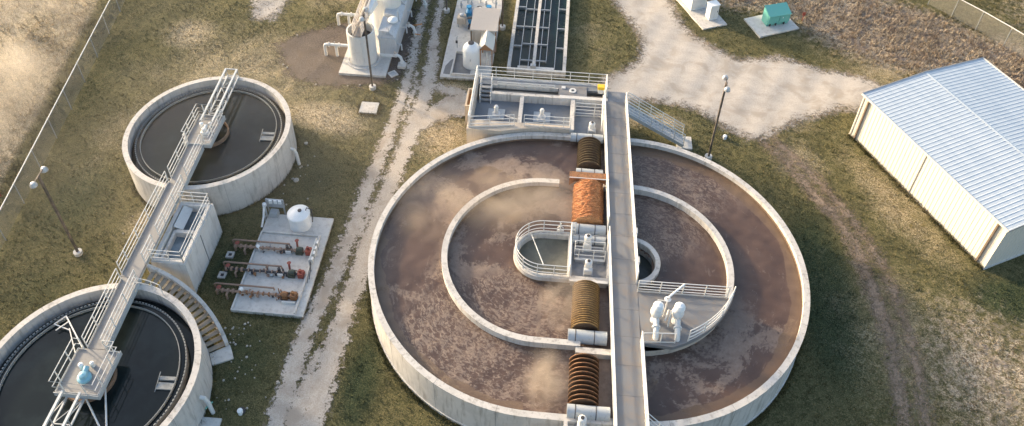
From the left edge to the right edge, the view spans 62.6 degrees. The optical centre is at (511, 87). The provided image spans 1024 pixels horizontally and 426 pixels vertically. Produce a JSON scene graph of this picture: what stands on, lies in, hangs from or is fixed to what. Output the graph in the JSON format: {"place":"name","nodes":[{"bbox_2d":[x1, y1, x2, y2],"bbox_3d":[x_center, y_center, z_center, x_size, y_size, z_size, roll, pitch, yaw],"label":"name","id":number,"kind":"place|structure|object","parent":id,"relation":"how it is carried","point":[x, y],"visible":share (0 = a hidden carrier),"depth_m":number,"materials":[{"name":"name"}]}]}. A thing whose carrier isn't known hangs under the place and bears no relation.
{"place":"outdoors","nodes":[
{"label":"outdoors","id":0,"kind":"place"},
{"bbox_2d":[263,0,466,425],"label":"gravel track","id":1,"kind":"structure","parent":0,"point":[312,392],"depth_m":55.13,"materials":[{"name":"beige gravel"}]},
{"bbox_2d":[0,0,1023,425],"bbox_3d":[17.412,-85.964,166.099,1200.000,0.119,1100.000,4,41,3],"label":"ground","id":2,"kind":"structure","parent":0,"point":[998,378],"depth_m":59.38,"materials":[{"name":"green plant"}]},
{"bbox_2d":[29,166,82,256],"bbox_3d":[-28.182,8.067,52.437,0.540,7.660,1.680,4,41,3],"label":"lamp post","id":3,"kind":"object","parent":2,"relation":"on","point":[77,252],"visible":1,"depth_m":51.75,"materials":[{"name":"metal"}]},
{"bbox_2d":[0,0,121,204],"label":"field grass","id":4,"kind":"structure","parent":2,"relation":"on","point":[90,22],"depth_m":69.66,"materials":[{"name":"beige plant"}]},
{"bbox_2d":[0,0,124,246],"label":"chain link fence","id":5,"kind":"object","parent":2,"relation":"on","point":[60,118],"visible":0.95,"depth_m":62.60,"materials":[{"name":"grey metal"}]},
{"bbox_2d":[0,283,214,425],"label":"clarifier","id":6,"kind":"object","parent":2,"relation":"on","point":[188,405],"visible":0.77,"depth_m":47.34,"materials":[{"name":"concrete"}]},
{"bbox_2d":[42,390,84,425],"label":"bridge truss","id":7,"kind":"object","parent":6,"relation":"on","point":[70,411],"visible":1,"depth_m":43.39,"materials":[{"name":"metal"}]},
{"bbox_2d":[48,338,121,399],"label":"drive platform","id":8,"kind":"structure","parent":6,"relation":"on","point":[106,361],"depth_m":45.07,"materials":[{"name":"metal"}]},
{"bbox_2d":[77,361,95,383],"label":"clarifier drive","id":9,"kind":"structure","parent":8,"relation":"on","point":[84,376],"depth_m":44.75,"materials":[{"name":"blue paint"}]},
{"bbox_2d":[0,303,185,425],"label":"water","id":10,"kind":"structure","parent":6,"relation":"in","point":[145,343],"depth_m":46.09,"materials":[{"name":"black liquid"}]},
{"bbox_2d":[0,299,194,391],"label":"weir","id":11,"kind":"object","parent":6,"relation":"in","point":[187,334],"depth_m":48.69,"materials":[{"name":"metal"}]},
{"bbox_2d":[131,264,233,365],"bbox_3d":[-19.136,13.172,49.699,7.018,3.919,2.126,26,47,25],"label":"curved stair","id":12,"kind":"object","parent":2,"relation":"on","point":[223,355],"visible":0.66,"depth_m":50.24,"materials":[{"name":"concrete"}]},
{"bbox_2d":[148,191,221,292],"bbox_3d":[-20.636,9.770,53.395,2.168,4.093,4.850,4,41,3],"label":"splitter box","id":13,"kind":"object","parent":2,"relation":"on","point":[189,268],"visible":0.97,"depth_m":52.97,"materials":[{"name":"concrete"}]},
{"bbox_2d":[167,212,202,259],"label":"water","id":14,"kind":"structure","parent":13,"relation":"in","point":[177,244],"depth_m":53.00,"materials":[{"name":"grey liquid"}]},
{"bbox_2d":[199,417,221,425],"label":"corner slab","id":15,"kind":"structure","parent":2,"relation":"on","point":[208,421],"depth_m":46.44,"materials":[{"name":"concrete"}]},
{"bbox_2d":[122,76,300,215],"bbox_3d":[-21.313,4.064,60.649,12.005,3.150,11.480,4,41,3],"label":"clarifier","id":16,"kind":"object","parent":2,"relation":"on","point":[266,174],"visible":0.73,"depth_m":58.77,"materials":[{"name":"concrete"}]},
{"bbox_2d":[81,133,203,349],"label":"clarifier walkway","id":17,"kind":"structure","parent":16,"relation":"on","point":[109,324],"depth_m":51.04,"materials":[{"name":"metal"}]},
{"bbox_2d":[181,104,225,147],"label":"drive platform","id":18,"kind":"structure","parent":16,"relation":"on","point":[208,140],"depth_m":58.97,"materials":[{"name":"metal"}]},
{"bbox_2d":[199,122,211,135],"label":"clarifier drive","id":19,"kind":"structure","parent":18,"relation":"on","point":[204,129],"depth_m":58.86,"materials":[{"name":"white paint"}]},
{"bbox_2d":[136,89,280,185],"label":"water","id":20,"kind":"structure","parent":16,"relation":"in","point":[249,118],"depth_m":59.91,"materials":[{"name":"black liquid"}]},
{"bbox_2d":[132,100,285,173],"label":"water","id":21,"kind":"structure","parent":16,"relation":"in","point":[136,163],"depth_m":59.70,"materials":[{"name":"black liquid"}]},
{"bbox_2d":[200,68,238,121],"bbox_3d":[-21.332,0.737,61.582,0.980,0.760,5.738,3,41,2],"label":"bridge truss","id":22,"kind":"object","parent":16,"relation":"on","point":[234,75],"visible":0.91,"depth_m":61.78,"materials":[{"name":"metal"}]},
{"bbox_2d":[116,156,319,408],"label":"stone chips","id":23,"kind":"object","parent":2,"relation":"on","point":[235,344],"visible":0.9,"depth_m":50.18,"materials":[{"name":"stone"}]},
{"bbox_2d":[217,271,226,278],"bbox_3d":[-18.515,12.008,53.814,0.480,0.150,0.480,4,41,3],"label":"handhole","id":24,"kind":"object","parent":2,"relation":"on","point":[222,274],"visible":1,"depth_m":53.77,"materials":[{"name":"concrete"}]},
{"bbox_2d":[225,251,234,258],"bbox_3d":[-18.407,10.955,55.014,0.480,0.150,0.480,4,41,3],"label":"handhole","id":25,"kind":"object","parent":2,"relation":"on","point":[230,254],"visible":1,"depth_m":54.96,"materials":[{"name":"concrete"}]},
{"bbox_2d":[237,407,245,415],"bbox_3d":[-15.114,18.010,46.939,0.480,0.440,0.514,4,41,3],"label":"cleanout","id":26,"kind":"object","parent":2,"relation":"on","point":[241,411],"visible":1,"depth_m":46.82,"materials":[{"name":"white plastic"}]},
{"bbox_2d":[261,202,268,226],"bbox_3d":[-16.633,8.711,56.602,0.342,1.381,1.592,-2,41,-4],"label":"hose stand","id":27,"kind":"object","parent":2,"relation":"on","point":[264,204],"visible":1,"depth_m":56.46,"materials":[{"name":"white paint"}]},
{"bbox_2d":[251,0,284,21],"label":"gravel patch","id":28,"kind":"object","parent":2,"relation":"on","point":[266,11],"visible":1,"depth_m":75.38,"materials":[{"name":"beige gravel"}]},
{"bbox_2d":[230,214,333,317],"bbox_3d":[-14.698,11.357,54.508,4.500,0.440,7.750,4,41,3],"label":"pipe pad","id":29,"kind":"object","parent":2,"relation":"on","point":[278,229],"visible":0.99,"depth_m":54.11,"materials":[{"name":"concrete"}]},
{"bbox_2d":[214,282,297,304],"bbox_3d":[-16.033,12.810,52.437,5.476,0.950,0.910,4,41,3],"label":"pipe run","id":30,"kind":"object","parent":29,"relation":"on","point":[292,296],"visible":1,"depth_m":52.33,"materials":[{"name":"red paint"}]},
{"bbox_2d":[223,261,304,278],"bbox_3d":[-15.884,11.663,53.743,5.443,0.950,0.964,2,41,1],"label":"pipe run","id":31,"kind":"object","parent":29,"relation":"on","point":[292,273],"visible":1,"depth_m":53.57,"materials":[{"name":"metal"}]},
{"bbox_2d":[232,239,311,255],"bbox_3d":[-15.729,10.457,55.117,5.444,0.950,0.900,2,41,1],"label":"pipe run","id":32,"kind":"object","parent":29,"relation":"on","point":[298,250],"visible":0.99,"depth_m":54.91,"materials":[{"name":"red paint"}]},
{"bbox_2d":[265,198,285,217],"bbox_3d":[-16.055,8.250,57.011,1.240,1.550,0.550,4,41,3],"label":"control rack","id":33,"kind":"object","parent":29,"relation":"on","point":[277,203],"visible":1,"depth_m":56.99,"materials":[{"name":"metal"}]},
{"bbox_2d":[287,204,312,232],"bbox_3d":[-14.181,8.696,56.287,1.583,1.540,1.512,4,41,3],"label":"storage tank","id":34,"kind":"object","parent":29,"relation":"on","point":[299,218],"visible":1,"depth_m":55.88,"materials":[{"name":"white plastic"}]},
{"bbox_2d":[307,237,319,282],"bbox_3d":[-12.726,11.084,53.868,0.240,1.200,2.811,4,41,3],"label":"meter panel","id":35,"kind":"object","parent":29,"relation":"on","point":[315,249],"visible":1,"depth_m":53.73,"materials":[{"name":"metal"}]},
{"bbox_2d":[273,9,416,90],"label":"dark gravel bed","id":36,"kind":"object","parent":2,"relation":"on","point":[306,58],"visible":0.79,"depth_m":70.39,"materials":[{"name":"brown gravel"}]},
{"bbox_2d":[323,42,347,56],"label":"inlet pipe","id":37,"kind":"object","parent":36,"relation":"on","point":[328,44],"visible":0.98,"depth_m":69.74,"materials":[{"name":"white metal"}]},
{"bbox_2d":[336,11,360,25],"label":"inlet pipe","id":38,"kind":"object","parent":36,"relation":"on","point":[350,14],"visible":0.93,"depth_m":72.95,"materials":[{"name":"white metal"}]},
{"bbox_2d":[339,0,391,77],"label":"filter tower","id":39,"kind":"structure","parent":36,"relation":"on","point":[355,62],"depth_m":68.77,"materials":[{"name":"concrete"}]},
{"bbox_2d":[351,0,370,37],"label":"tower catwalk","id":40,"kind":"object","parent":39,"relation":"on","point":[358,31],"visible":0.73,"depth_m":67.72,"materials":[{"name":"metal"}]},
{"bbox_2d":[364,0,377,14],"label":"intake hood","id":41,"kind":"object","parent":40,"relation":"attached to","point":[373,5],"visible":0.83,"depth_m":68.47,"materials":[{"name":"white metal"}]},
{"bbox_2d":[372,0,400,30],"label":"filter tower","id":42,"kind":"structure","parent":39,"relation":"on","point":[379,11],"depth_m":71.41,"materials":[{"name":"white metal"}]},
{"bbox_2d":[377,0,416,56],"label":"filter housing","id":43,"kind":"object","parent":39,"relation":"attached to","point":[391,30],"visible":0.98,"depth_m":70.10,"materials":[{"name":"paint"}]},
{"bbox_2d":[359,7,375,90],"bbox_3d":[-11.115,-2.710,65.115,0.540,7.660,1.680,4,41,3],"label":"lamp post","id":44,"kind":"object","parent":36,"relation":"on","point":[372,86],"visible":1,"depth_m":64.79,"materials":[{"name":"metal"}]},
{"bbox_2d":[387,70,397,77],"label":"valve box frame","id":45,"kind":"object","parent":36,"relation":"on","point":[393,73],"visible":1,"depth_m":68.80,"materials":[{"name":"concrete"}]},
{"bbox_2d":[393,51,406,68],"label":"pipe elbow","id":46,"kind":"object","parent":36,"relation":"on","point":[402,64],"visible":1,"depth_m":69.32,"materials":[{"name":"silver metal"}]},
{"bbox_2d":[406,22,421,36],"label":"pipe elbow","id":47,"kind":"object","parent":36,"relation":"on","point":[408,25],"visible":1,"depth_m":72.35,"materials":[{"name":"silver metal"}]},
{"bbox_2d":[359,101,379,114],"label":"utility slab","id":48,"kind":"structure","parent":2,"relation":"on","point":[370,107],"depth_m":65.68,"materials":[{"name":"concrete"}]},
{"bbox_2d":[444,0,449,13],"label":"lamp post","id":49,"kind":"object","parent":2,"relation":"on","point":[446,10],"visible":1,"depth_m":75.28,"materials":[{"name":"concrete"}]},
{"bbox_2d":[465,88,472,124],"bbox_3d":[-3.182,1.529,64.709,0.595,2.100,2.020,4,41,3],"label":"side channel","id":50,"kind":"object","parent":2,"relation":"on","point":[468,98],"visible":0.48,"depth_m":64.17,"materials":[{"name":"concrete"}]},
{"bbox_2d":[440,0,501,80],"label":"equipment slab","id":51,"kind":"structure","parent":2,"relation":"on","point":[453,67],"depth_m":70.85,"materials":[{"name":"concrete"}]},
{"bbox_2d":[457,13,466,26],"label":"tan compressor","id":52,"kind":"object","parent":51,"relation":"on","point":[461,18],"visible":1,"depth_m":73.05,"materials":[{"name":"metal"}]},
{"bbox_2d":[465,5,472,19],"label":"blue pump","id":53,"kind":"object","parent":51,"relation":"on","point":[469,11],"visible":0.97,"depth_m":74.07,"materials":[{"name":"metal"}]},
{"bbox_2d":[467,16,471,29],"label":"blue valve","id":54,"kind":"object","parent":51,"relation":"on","point":[469,18],"visible":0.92,"depth_m":73.02,"materials":[{"name":"paint"}]},
{"bbox_2d":[463,41,479,69],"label":"upright tank","id":55,"kind":"object","parent":51,"relation":"on","point":[471,55],"visible":0.98,"depth_m":68.35,"materials":[{"name":"white plastic"}]},
{"bbox_2d":[470,7,500,65],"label":"equipment shelter","id":56,"kind":"object","parent":51,"relation":"on","point":[484,25],"visible":0.95,"depth_m":70.06,"materials":[{"name":"metal"}]},
{"bbox_2d":[500,0,504,30],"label":"lamp post","id":57,"kind":"object","parent":2,"relation":"on","point":[502,26],"visible":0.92,"depth_m":73.45,"materials":[{"name":"metal"}]},
{"bbox_2d":[0,0,1023,425],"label":"weed tufts","id":58,"kind":"object","parent":2,"relation":"on","point":[638,130],"visible":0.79,"depth_m":60.04,"materials":[{"name":"green plant"}]},
{"bbox_2d":[507,0,569,76],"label":"contact basin","id":59,"kind":"object","parent":2,"relation":"on","point":[535,44],"visible":0.98,"depth_m":71.45,"materials":[{"name":"concrete"}]},
{"bbox_2d":[530,61,535,68],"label":"weir actuator","id":60,"kind":"object","parent":59,"relation":"on","point":[532,65],"visible":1,"depth_m":68.90,"materials":[{"name":"metal"}]},
{"bbox_2d":[511,0,566,70],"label":"water","id":61,"kind":"structure","parent":59,"relation":"in","point":[555,6],"depth_m":72.90,"materials":[{"name":"black liquid"}]},
{"bbox_2d":[466,65,625,143],"bbox_3d":[2.645,2.199,62.346,11.350,4.413,5.900,4,41,3],"label":"grit basin","id":62,"kind":"object","parent":2,"relation":"on","point":[574,107],"visible":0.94,"depth_m":62.38,"materials":[{"name":"concrete"}]},
{"bbox_2d":[487,105,504,119],"bbox_3d":[-1.148,1.669,61.581,1.240,0.889,1.100,4,41,3],"label":"floating mixer","id":63,"kind":"object","parent":62,"relation":"on","point":[494,111],"visible":0.95,"depth_m":61.60,"materials":[{"name":"white paint"}]},
{"bbox_2d":[533,108,550,122],"bbox_3d":[2.189,1.901,61.402,1.240,0.889,1.100,4,41,3],"label":"floating mixer","id":64,"kind":"object","parent":62,"relation":"on","point":[541,113],"visible":0.95,"depth_m":61.43,"materials":[{"name":"white paint"}]},
{"bbox_2d":[598,84,604,93],"bbox_3d":[6.609,0.155,62.569,0.520,0.720,0.440,4,41,3],"label":"yellow control box","id":65,"kind":"object","parent":62,"relation":"on","point":[601,88],"visible":1,"depth_m":62.35,"materials":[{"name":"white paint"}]},
{"bbox_2d":[563,420,575,425],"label":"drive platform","id":66,"kind":"structure","parent":2,"relation":"on","point":[565,423],"depth_m":43.76,"materials":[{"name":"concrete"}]},
{"bbox_2d":[576,415,586,425],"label":"drive motor","id":67,"kind":"object","parent":66,"relation":"on","point":[582,420],"visible":1,"depth_m":43.33,"materials":[{"name":"metal"}]},
{"bbox_2d":[368,132,809,425],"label":"oxidation ditch","id":68,"kind":"object","parent":2,"relation":"on","point":[440,397],"visible":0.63,"depth_m":49.99,"materials":[{"name":"concrete"}]},
{"bbox_2d":[531,234,543,265],"bbox_3d":[1.571,9.996,51.918,0.070,0.419,2.713,-9,42,-11],"label":"guide rod","id":69,"kind":"object","parent":68,"relation":"on","point":[537,249],"visible":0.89,"depth_m":51.87,"materials":[{"name":"metal"}]},
{"bbox_2d":[519,238,567,274],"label":"water","id":70,"kind":"structure","parent":68,"relation":"in","point":[553,251],"depth_m":52.43,"materials":[{"name":"grey liquid"}]},
{"bbox_2d":[515,220,576,277],"bbox_3d":[2.044,9.821,51.637,3.702,1.101,3.460,4,41,3],"label":"island guard rail","id":71,"kind":"object","parent":68,"relation":"on","point":[537,267],"visible":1,"depth_m":51.48,"materials":[{"name":"paint"}]},
{"bbox_2d":[570,133,602,143],"bbox_3d":[5.291,3.522,59.572,2.300,0.449,0.730,4,41,3],"label":"rotor cover","id":72,"kind":"object","parent":68,"relation":"on","point":[575,137],"visible":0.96,"depth_m":59.40,"materials":[{"name":"metal"}]},
{"bbox_2d":[582,234,591,253],"bbox_3d":[4.690,9.654,52.175,0.600,1.290,0.620,4,41,3],"label":"drive motor","id":73,"kind":"object","parent":68,"relation":"on","point":[586,245],"visible":0.99,"depth_m":51.99,"materials":[{"name":"metal"}]},
{"bbox_2d":[568,329,606,345],"bbox_3d":[4.272,14.074,47.676,2.200,0.524,0.850,4,41,3],"label":"rotor cover","id":74,"kind":"object","parent":68,"relation":"on","point":[591,337],"visible":1,"depth_m":47.44,"materials":[{"name":"metal"}]},
{"bbox_2d":[569,171,606,184],"bbox_3d":[5.165,6.193,56.471,2.650,0.865,0.615,4,41,3],"label":"rotor hood","id":75,"kind":"object","parent":68,"relation":"on","point":[574,176],"visible":0.95,"depth_m":56.23,"materials":[{"name":"paint"}]},
{"bbox_2d":[583,259,592,276],"bbox_3d":[4.618,10.888,50.930,0.600,1.080,0.620,4,41,3],"label":"drive motor","id":76,"kind":"object","parent":68,"relation":"on","point":[587,270],"visible":1,"depth_m":50.80,"materials":[{"name":"metal"}]},
{"bbox_2d":[375,140,801,420],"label":"water","id":77,"kind":"structure","parent":68,"relation":"in","point":[741,349],"depth_m":51.02,"materials":[{"name":"brown liquid"}]},
{"bbox_2d":[568,353,598,405],"bbox_3d":[3.900,16.124,45.812,1.678,1.679,3.050,4,41,3],"label":"disc rotor","id":78,"kind":"object","parent":77,"relation":"in","point":[583,383],"visible":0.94,"depth_m":45.43,"materials":[{"name":"metal"}]},
{"bbox_2d":[571,280,599,330],"bbox_3d":[4.311,12.986,49.387,1.641,1.643,3.300,4,41,3],"label":"disc rotor","id":79,"kind":"object","parent":77,"relation":"in","point":[585,305],"visible":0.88,"depth_m":48.87,"materials":[{"name":"metal"}]},
{"bbox_2d":[571,179,603,224],"bbox_3d":[4.976,7.857,55.226,2.089,2.087,3.600,4,41,3],"label":"disc rotor","id":80,"kind":"object","parent":77,"relation":"in","point":[587,202],"visible":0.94,"depth_m":54.53,"materials":[{"name":"metal"}]},
{"bbox_2d":[577,136,600,169],"bbox_3d":[5.370,4.853,58.654,1.680,1.679,2.750,4,41,3],"label":"disc rotor","id":81,"kind":"object","parent":77,"relation":"in","point":[589,153],"visible":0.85,"depth_m":58.11,"materials":[{"name":"metal"}]},
{"bbox_2d":[567,403,609,420],"bbox_3d":[4.006,16.967,44.102,2.250,0.474,0.770,4,41,3],"label":"rotor cover","id":82,"kind":"object","parent":68,"relation":"on","point":[595,413],"visible":1,"depth_m":43.90,"materials":[{"name":"metal"}]},
{"bbox_2d":[569,278,607,287],"bbox_3d":[4.586,11.833,50.627,2.300,0.600,0.180,4,41,3],"label":"splash plate","id":83,"kind":"object","parent":68,"relation":"attached to","point":[602,284],"visible":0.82,"depth_m":50.47,"materials":[{"name":"metal"}]},
{"bbox_2d":[572,223,605,235],"bbox_3d":[4.881,8.942,53.318,2.100,0.474,0.770,4,41,3],"label":"rotor cover","id":84,"kind":"object","parent":68,"relation":"on","point":[590,229],"visible":0.87,"depth_m":53.10,"materials":[{"name":"metal"}]},
{"bbox_2d":[573,235,605,245],"bbox_3d":[4.839,9.549,52.854,2.050,0.374,0.610,4,41,3],"label":"rotor cover","id":85,"kind":"object","parent":68,"relation":"on","point":[594,239],"visible":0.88,"depth_m":52.71,"materials":[{"name":"metal"}]},
{"bbox_2d":[576,168,602,172],"bbox_3d":[5.249,5.836,57.093,1.800,0.549,0.890,4,41,3],"label":"rotor cover","id":86,"kind":"object","parent":68,"relation":"on","point":[588,170],"visible":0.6,"depth_m":56.94,"materials":[{"name":"metal"}]},
{"bbox_2d":[574,240,605,264],"bbox_3d":[4.789,10.146,51.768,1.902,1.092,0.880,4,41,3],"label":"bay guard rail","id":87,"kind":"object","parent":68,"relation":"on","point":[594,261],"visible":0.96,"depth_m":51.69,"materials":[{"name":"metal"}]},
{"bbox_2d":[587,121,595,133],"bbox_3d":[5.729,2.847,60.305,0.600,0.800,0.620,4,41,3],"label":"drive motor","id":88,"kind":"object","parent":68,"relation":"on","point":[591,128],"visible":1,"depth_m":60.23,"materials":[{"name":"metal"}]},
{"bbox_2d":[603,91,649,425],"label":"footbridge","id":89,"kind":"object","parent":68,"relation":"on","point":[629,390],"visible":0.98,"depth_m":50.26,"materials":[{"name":"concrete"}]},
{"bbox_2d":[645,412,662,425],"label":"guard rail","id":90,"kind":"object","parent":89,"relation":"attached to","point":[652,420],"visible":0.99,"depth_m":43.18,"materials":[{"name":"metal"}]},
{"bbox_2d":[638,254,651,279],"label":"water","id":91,"kind":"structure","parent":68,"relation":"in","point":[645,268],"depth_m":52.53,"materials":[{"name":"grey liquid"}]},
{"bbox_2d":[637,280,735,355],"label":"inlet platform","id":92,"kind":"structure","parent":68,"relation":"on","point":[703,316],"depth_m":48.40,"materials":[{"name":"concrete"}]},
{"bbox_2d":[650,301,663,340],"bbox_3d":[8.135,13.259,47.418,0.710,2.100,1.772,4,41,3],"label":"pump vessel","id":93,"kind":"object","parent":92,"relation":"on","point":[657,308],"visible":0.98,"depth_m":47.25,"materials":[{"name":"white paint"}]},
{"bbox_2d":[671,302,685,341],"bbox_3d":[9.335,13.309,47.391,0.710,2.100,1.772,4,41,3],"label":"pump vessel","id":94,"kind":"object","parent":92,"relation":"on","point":[679,307],"visible":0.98,"depth_m":47.23,"materials":[{"name":"white paint"}]},
{"bbox_2d":[627,92,691,149],"bbox_3d":[10.938,2.526,62.217,5.270,4.372,1.300,4,41,3],"label":"service stair","id":95,"kind":"object","parent":2,"relation":"on","point":[679,140],"visible":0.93,"depth_m":62.32,"materials":[{"name":"metal"}]},
{"bbox_2d":[677,0,726,29],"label":"cabinet pad","id":96,"kind":"object","parent":2,"relation":"on","point":[700,19],"visible":0.67,"depth_m":75.13,"materials":[{"name":"concrete"}]},
{"bbox_2d":[682,0,706,9],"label":"electrical cabinet","id":97,"kind":"object","parent":96,"relation":"on","point":[694,4],"visible":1,"depth_m":75.91,"materials":[{"name":"white metal"}]},
{"bbox_2d":[705,0,720,19],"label":"electrical cabinet","id":98,"kind":"object","parent":96,"relation":"on","point":[712,9],"visible":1,"depth_m":74.50,"materials":[{"name":"white metal"}]},
{"bbox_2d":[704,75,729,159],"bbox_3d":[14.577,2.465,59.890,0.540,7.660,1.680,4,41,3],"label":"lamp post","id":99,"kind":"object","parent":2,"relation":"on","point":[708,155],"visible":0.99,"depth_m":59.32,"materials":[{"name":"metal"}]},
{"bbox_2d":[744,15,798,37],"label":"transformer pad","id":100,"kind":"object","parent":2,"relation":"on","point":[758,27],"visible":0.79,"depth_m":74.40,"materials":[{"name":"concrete"}]},
{"bbox_2d":[761,2,791,26],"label":"transformer","id":101,"kind":"object","parent":100,"relation":"on","point":[777,13],"visible":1,"depth_m":74.13,"materials":[{"name":"teal paint"}]},
{"bbox_2d":[767,16,779,23],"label":"door","id":102,"kind":"structure","parent":101,"relation":"in","point":[771,20],"depth_m":73.99,"materials":[{"name":"teal paint"}]},
{"bbox_2d":[779,14,790,22],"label":"door","id":103,"kind":"structure","parent":101,"relation":"in","point":[784,18],"depth_m":74.22,"materials":[{"name":"teal paint"}]},
{"bbox_2d":[708,0,1023,87],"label":"dry brush","id":104,"kind":"object","parent":2,"relation":"on","point":[1020,68],"visible":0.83,"depth_m":73.83,"materials":[{"name":"brown plant"}]},
{"bbox_2d":[849,57,1023,269],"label":"metal shed","id":105,"kind":"structure","parent":2,"relation":"on","point":[944,146],"depth_m":58.75,"materials":[{"name":"beige metal"}]},
{"bbox_2d":[927,0,1023,55],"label":"chain link fence","id":106,"kind":"object","parent":2,"relation":"on","point":[981,17],"visible":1,"depth_m":73.81,"materials":[{"name":"grey metal"}]},
{"bbox_2d":[658,284,684,326],"bbox_3d":[9.268,12.447,47.946,1.722,1.716,1.455,-12,43,-15],"label":"crane","id":107,"kind":"object","parent":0,"point":[667,299],"visible":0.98,"depth_m":47.81,"materials":[{"name":"white paint"}]},
{"bbox_2d":[602,0,882,139],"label":"gravel road","id":108,"kind":"structure","parent":0,"point":[679,66],"depth_m":68.92,"materials":[{"name":"beige gravel"}]},
{"bbox_2d":[756,137,935,425],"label":"worn dirt track","id":109,"kind":"structure","parent":0,"point":[881,313],"depth_m":54.08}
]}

